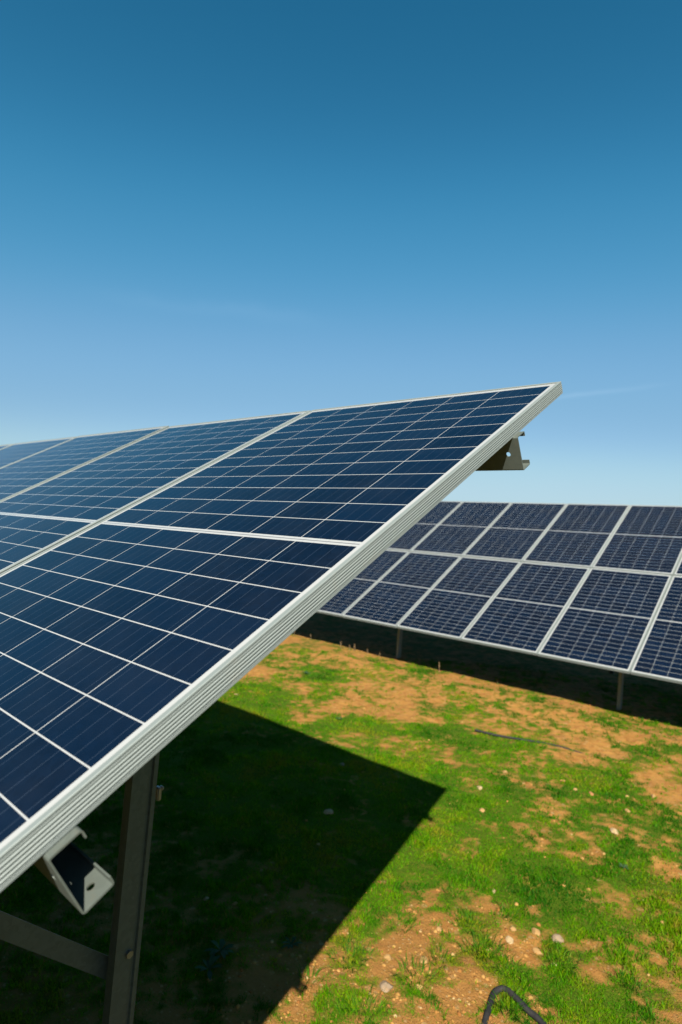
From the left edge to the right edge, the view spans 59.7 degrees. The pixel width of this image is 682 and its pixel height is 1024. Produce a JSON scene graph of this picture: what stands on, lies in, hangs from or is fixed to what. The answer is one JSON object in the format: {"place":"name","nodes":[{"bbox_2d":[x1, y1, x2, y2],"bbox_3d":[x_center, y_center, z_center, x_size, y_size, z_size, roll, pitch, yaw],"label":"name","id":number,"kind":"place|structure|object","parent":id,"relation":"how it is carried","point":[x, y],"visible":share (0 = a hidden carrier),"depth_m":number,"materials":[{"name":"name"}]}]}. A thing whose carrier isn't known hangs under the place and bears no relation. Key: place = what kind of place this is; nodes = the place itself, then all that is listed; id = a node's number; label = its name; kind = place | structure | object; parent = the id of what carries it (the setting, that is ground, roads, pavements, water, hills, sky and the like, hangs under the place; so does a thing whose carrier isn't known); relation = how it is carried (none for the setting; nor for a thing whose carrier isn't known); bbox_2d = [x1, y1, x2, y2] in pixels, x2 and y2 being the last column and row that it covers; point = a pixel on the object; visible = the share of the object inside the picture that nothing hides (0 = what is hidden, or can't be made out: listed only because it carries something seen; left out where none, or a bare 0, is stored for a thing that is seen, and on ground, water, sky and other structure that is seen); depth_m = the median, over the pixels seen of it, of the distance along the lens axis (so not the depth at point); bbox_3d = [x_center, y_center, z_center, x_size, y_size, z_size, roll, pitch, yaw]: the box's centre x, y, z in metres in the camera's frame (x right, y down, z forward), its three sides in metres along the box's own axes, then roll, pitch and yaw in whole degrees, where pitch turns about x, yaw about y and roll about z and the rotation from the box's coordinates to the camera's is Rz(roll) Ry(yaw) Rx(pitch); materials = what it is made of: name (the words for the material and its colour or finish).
{"place":"outdoors","nodes":[
{"label":"outdoors","id":0,"kind":"place"},
{"bbox_2d":[0,556,681,1023],"bbox_3d":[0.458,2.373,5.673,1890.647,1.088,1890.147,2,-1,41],"label":"ground","id":1,"kind":"structure","parent":0,"point":[320,632],"depth_m":3.80,"materials":[{"name":"green plant"}]},
{"bbox_2d":[195,954,222,979],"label":"weed","id":2,"kind":"object","parent":1,"relation":"on","point":[212,960],"visible":1,"depth_m":2.74,"materials":[{"name":"green plant"}]},
{"bbox_2d":[204,939,233,958],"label":"weed","id":3,"kind":"object","parent":1,"relation":"on","point":[222,942],"visible":1,"depth_m":2.83,"materials":[{"name":"green plant"}]},
{"bbox_2d":[0,431,529,1023],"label":"mounting rack","id":4,"kind":"object","parent":1,"relation":"on","point":[68,869],"visible":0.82,"depth_m":1.68,"materials":[{"name":"metal"}]},
{"bbox_2d":[0,444,12,448],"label":"solar panel","id":5,"kind":"object","parent":4,"relation":"on","point":[3,446],"visible":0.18,"depth_m":4.42,"materials":[{"name":"glass"}]},
{"bbox_2d":[0,437,74,467],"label":"solar panel","id":6,"kind":"object","parent":4,"relation":"on","point":[13,453],"visible":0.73,"depth_m":3.81,"materials":[{"name":"blue glass"}]},
{"bbox_2d":[0,426,168,500],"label":"solar panel","id":7,"kind":"object","parent":4,"relation":"on","point":[23,474],"visible":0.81,"depth_m":3.03,"materials":[{"name":"blue glass"}]},
{"bbox_2d":[0,410,310,573],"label":"solar panel","id":8,"kind":"object","parent":4,"relation":"on","point":[41,517],"visible":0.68,"depth_m":2.19,"materials":[{"name":"blue glass"}]},
{"bbox_2d":[0,381,562,891],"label":"solar panel","id":9,"kind":"object","parent":4,"relation":"on","point":[136,637],"visible":1,"depth_m":1.14,"materials":[{"name":"glass"}]},
{"bbox_2d":[281,936,302,947],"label":"weed","id":10,"kind":"object","parent":1,"relation":"on","point":[291,942],"visible":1,"depth_m":2.90,"materials":[{"name":"green plant"}]},
{"bbox_2d":[296,957,326,992],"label":"grass tuft","id":11,"kind":"object","parent":1,"relation":"on","point":[307,971],"visible":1,"depth_m":2.71,"materials":[{"name":"green plant"}]},
{"bbox_2d":[304,672,326,679],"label":"grass tuft","id":12,"kind":"object","parent":1,"relation":"on","point":[314,676],"visible":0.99,"depth_m":7.69,"materials":[{"name":"green plant"}]},
{"bbox_2d":[323,809,332,814],"bbox_3d":[-0.092,2.127,4.213,0.078,0.037,0.050,-4,10,0],"label":"stone","id":13,"kind":"object","parent":1,"relation":"on","point":[328,811],"visible":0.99,"depth_m":4.20,"materials":[{"name":"grey stone"}]},
{"bbox_2d":[319,925,376,975],"bbox_3d":[0.049,2.104,2.834,0.296,0.064,0.301,2,-1,41],"label":"grass tuft","id":14,"kind":"object","parent":1,"relation":"on","point":[347,952],"visible":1,"depth_m":2.85,"materials":[{"name":"green plant"}]},
{"bbox_2d":[328,982,400,1023],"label":"grass tuft","id":15,"kind":"object","parent":1,"relation":"on","point":[368,1009],"visible":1,"depth_m":2.54,"materials":[{"name":"green plant"}]},
{"bbox_2d":[380,980,392,992],"bbox_3d":[0.199,2.126,2.661,0.059,0.035,0.052,3,-1,37],"label":"stone","id":16,"kind":"object","parent":1,"relation":"on","point":[386,984],"visible":0.98,"depth_m":2.65,"materials":[{"name":"beige stone"}]},
{"bbox_2d":[384,954,391,960],"bbox_3d":[0.222,2.128,2.838,0.039,0.028,0.027,3,-1,7],"label":"stone","id":17,"kind":"object","parent":1,"relation":"on","point":[387,957],"visible":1,"depth_m":2.83,"materials":[{"name":"beige stone"}]},
{"bbox_2d":[376,900,422,933],"bbox_3d":[0.301,2.122,3.097,0.250,0.047,0.250,2,-1,41],"label":"grass tuft","id":18,"kind":"object","parent":1,"relation":"on","point":[399,919],"visible":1,"depth_m":3.11,"materials":[{"name":"green plant"}]},
{"bbox_2d":[390,950,449,989],"bbox_3d":[0.356,2.105,2.711,0.312,0.066,0.297,2,-1,41],"label":"grass tuft","id":19,"kind":"object","parent":1,"relation":"on","point":[409,971],"visible":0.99,"depth_m":2.74,"materials":[{"name":"green plant"}]},
{"bbox_2d":[419,956,427,963],"bbox_3d":[0.393,2.135,2.830,0.041,0.030,0.045,3,-1,24],"label":"stone","id":20,"kind":"object","parent":1,"relation":"on","point":[422,960],"visible":0.84,"depth_m":2.82,"materials":[{"name":"beige stone"}]},
{"bbox_2d":[419,942,465,970],"bbox_3d":[0.458,2.119,2.835,0.264,0.058,0.272,2,-1,41],"label":"grass tuft","id":21,"kind":"object","parent":1,"relation":"on","point":[441,955],"visible":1,"depth_m":2.85,"materials":[{"name":"green plant"}]},
{"bbox_2d":[440,881,476,902],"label":"grass tuft","id":22,"kind":"object","parent":1,"relation":"on","point":[455,893],"visible":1,"depth_m":3.35,"materials":[{"name":"green plant"}]},
{"bbox_2d":[444,906,486,935],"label":"grass tuft","id":23,"kind":"object","parent":1,"relation":"on","point":[467,919],"visible":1,"depth_m":3.12,"materials":[{"name":"green plant"}]},
{"bbox_2d":[450,923,508,960],"bbox_3d":[0.696,2.139,2.948,0.307,0.068,0.354,2,-1,41],"label":"grass tuft","id":24,"kind":"object","parent":1,"relation":"on","point":[498,949],"visible":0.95,"depth_m":2.94,"materials":[{"name":"green plant"}]},
{"bbox_2d":[480,982,537,1023],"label":"grass tuft","id":25,"kind":"object","parent":1,"relation":"on","point":[502,1005],"visible":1,"depth_m":2.58,"materials":[{"name":"green plant"}]},
{"bbox_2d":[494,897,523,922],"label":"grass tuft","id":26,"kind":"object","parent":1,"relation":"on","point":[505,917],"visible":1,"depth_m":3.19,"materials":[{"name":"green plant"}]},
{"bbox_2d":[488,952,530,983],"bbox_3d":[0.805,2.152,2.813,0.220,0.043,0.220,2,-1,41],"label":"grass tuft","id":27,"kind":"object","parent":1,"relation":"on","point":[527,972],"visible":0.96,"depth_m":2.81,"materials":[{"name":"green plant"}]},
{"bbox_2d":[505,935,513,943],"bbox_3d":[0.853,2.171,3.010,0.041,0.029,0.047,-5,10,4],"label":"stone","id":28,"kind":"object","parent":1,"relation":"on","point":[509,939],"visible":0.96,"depth_m":3.00,"materials":[{"name":"beige stone"}]},
{"bbox_2d":[481,985,546,1023],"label":"cable conduit","id":29,"kind":"object","parent":1,"relation":"on","point":[530,1012],"visible":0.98,"depth_m":2.57,"materials":[{"name":"black plastic"}]},
{"bbox_2d":[380,576,672,709],"bbox_3d":[2.741,1.315,8.925,12.300,2.718,3.170,2,-1,41],"label":"mounting rack","id":30,"kind":"object","parent":1,"relation":"on","point":[620,678],"visible":0.11,"depth_m":7.01,"materials":[{"name":"metal"}]},
{"bbox_2d":[317,550,408,616],"bbox_3d":[0.218,1.116,9.914,0.997,0.036,1.957,2,28,41],"label":"solar panel","id":31,"kind":"object","parent":30,"relation":"attached to","point":[340,603],"visible":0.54,"depth_m":9.66,"materials":[{"name":"blue glass"}]},
{"bbox_2d":[342,552,460,627],"bbox_3d":[0.977,1.148,9.249,0.997,0.036,1.957,2,28,41],"label":"solar panel","id":32,"kind":"object","parent":30,"relation":"attached to","point":[399,591],"visible":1,"depth_m":9.15,"materials":[{"name":"blue glass"}]},
{"bbox_2d":[387,501,462,551],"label":"solar panel","id":33,"kind":"object","parent":30,"relation":"on","point":[417,533],"visible":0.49,"depth_m":10.98,"materials":[{"name":"blue glass"}]},
{"bbox_2d":[397,556,520,640],"bbox_3d":[1.736,1.179,8.584,0.997,0.035,1.957,2,28,41],"label":"solar panel","id":34,"kind":"object","parent":30,"relation":"attached to","point":[456,599],"visible":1,"depth_m":8.48,"materials":[{"name":"blue glass"}]},
{"bbox_2d":[411,501,511,556],"bbox_3d":[2.168,0.261,10.567,0.997,0.037,1.957,2,28,41],"label":"solar panel","id":35,"kind":"object","parent":30,"relation":"on","point":[461,528],"visible":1,"depth_m":10.48,"materials":[{"name":"blue glass"}]},
{"bbox_2d":[463,502,566,561],"bbox_3d":[2.927,0.292,9.902,0.997,0.037,1.957,2,28,41],"label":"solar panel","id":36,"kind":"object","parent":30,"relation":"on","point":[515,531],"visible":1,"depth_m":9.81,"materials":[{"name":"blue glass"}]},
{"bbox_2d":[461,562,589,655],"bbox_3d":[2.495,1.211,7.919,0.997,0.036,1.957,2,28,41],"label":"solar panel","id":37,"kind":"object","parent":30,"relation":"attached to","point":[524,609],"visible":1,"depth_m":7.81,"materials":[{"name":"blue glass"}]},
{"bbox_2d":[523,503,629,568],"bbox_3d":[3.686,0.324,9.236,0.997,0.035,1.957,2,28,41],"label":"solar panel","id":38,"kind":"object","parent":30,"relation":"on","point":[577,535],"visible":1,"depth_m":9.14,"materials":[{"name":"blue glass"}]},
{"bbox_2d":[538,568,671,673],"bbox_3d":[3.254,1.242,7.254,0.997,0.037,1.957,3,28,41],"label":"solar panel","id":39,"kind":"object","parent":30,"relation":"attached to","point":[605,620],"visible":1,"depth_m":7.13,"materials":[{"name":"blue glass"}]},
{"bbox_2d":[592,505,681,575],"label":"solar panel","id":40,"kind":"object","parent":30,"relation":"on","point":[645,539],"visible":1,"depth_m":8.45,"materials":[{"name":"blue glass"}]},
{"bbox_2d":[630,575,681,683],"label":"solar panel","id":41,"kind":"object","parent":30,"relation":"attached to","point":[659,656],"visible":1,"depth_m":6.51,"materials":[{"name":"blue glass"}]},
{"bbox_2d":[674,557,681,575],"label":"solar panel","id":42,"kind":"object","parent":30,"relation":"on","point":[678,571],"visible":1,"depth_m":7.64,"materials":[{"name":"blue glass"}]},
{"bbox_2d":[475,729,580,752],"bbox_3d":[1.837,2.242,5.798,1.055,0.064,0.080,3,-1,23],"label":"cable conduit","id":43,"kind":"object","parent":1,"relation":"on","point":[498,735],"visible":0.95,"depth_m":5.84,"materials":[{"name":"black plastic"}]},
{"bbox_2d":[531,927,539,935],"bbox_3d":[1.010,2.178,3.084,0.048,0.038,0.051,-5,12,-38],"label":"stone","id":44,"kind":"object","parent":1,"relation":"on","point":[535,931],"visible":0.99,"depth_m":3.07,"materials":[{"name":"beige stone"}]},
{"bbox_2d":[532,947,542,955],"bbox_3d":[0.973,2.178,2.944,0.054,0.033,0.034,16,-1,35],"label":"stone","id":45,"kind":"object","parent":1,"relation":"on","point":[535,949],"visible":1,"depth_m":2.94,"materials":[{"name":"beige stone"}]},
{"bbox_2d":[551,934,563,942],"bbox_3d":[1.106,2.182,3.031,0.062,0.044,0.045,3,-1,-9],"label":"stone","id":46,"kind":"object","parent":1,"relation":"on","point":[557,937],"visible":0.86,"depth_m":3.03,"materials":[{"name":"grey stone"}]},
{"bbox_2d":[536,938,585,974],"bbox_3d":[1.084,2.163,2.887,0.288,0.061,0.256,2,-1,41],"label":"grass tuft","id":47,"kind":"object","parent":1,"relation":"on","point":[570,960],"visible":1,"depth_m":2.90,"materials":[{"name":"green plant"}]},
{"bbox_2d":[610,828,617,833],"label":"stone","id":48,"kind":"object","parent":1,"relation":"on","point":[614,830],"visible":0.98,"depth_m":4.13,"materials":[{"name":"beige stone"}]},
{"bbox_2d":[604,766,627,780],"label":"grass tuft","id":49,"kind":"object","parent":1,"relation":"on","point":[617,775],"visible":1,"depth_m":5.12,"materials":[{"name":"green plant"}]},
{"bbox_2d":[601,961,649,995],"bbox_3d":[1.342,2.172,2.752,0.233,0.063,0.241,4,-1,-24],"label":"grass tuft","id":50,"kind":"object","parent":1,"relation":"on","point":[637,984],"visible":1,"depth_m":2.77,"materials":[{"name":"green plant"}]},
{"bbox_2d":[621,864,658,891],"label":"grass tuft","id":51,"kind":"object","parent":1,"relation":"on","point":[638,876],"visible":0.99,"depth_m":3.57,"materials":[{"name":"green plant"}]},
{"bbox_2d":[633,746,662,758],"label":"grass tuft","id":52,"kind":"object","parent":1,"relation":"on","point":[648,752],"visible":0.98,"depth_m":5.61,"materials":[{"name":"green plant"}]},
{"bbox_2d":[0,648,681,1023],"bbox_3d":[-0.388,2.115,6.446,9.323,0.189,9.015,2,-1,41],"label":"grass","id":53,"kind":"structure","parent":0,"point":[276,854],"depth_m":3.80,"materials":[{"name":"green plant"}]},
{"bbox_2d":[0,0,681,505],"label":"sky","id":54,"kind":"structure","parent":0,"point":[211,210],"materials":[{"name":"blue"}]},
{"bbox_2d":[7,654,677,1023],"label":"gravel","id":55,"kind":"structure","parent":0,"point":[426,968],"depth_m":2.77,"materials":[{"name":"beige gravel"}]}
]}

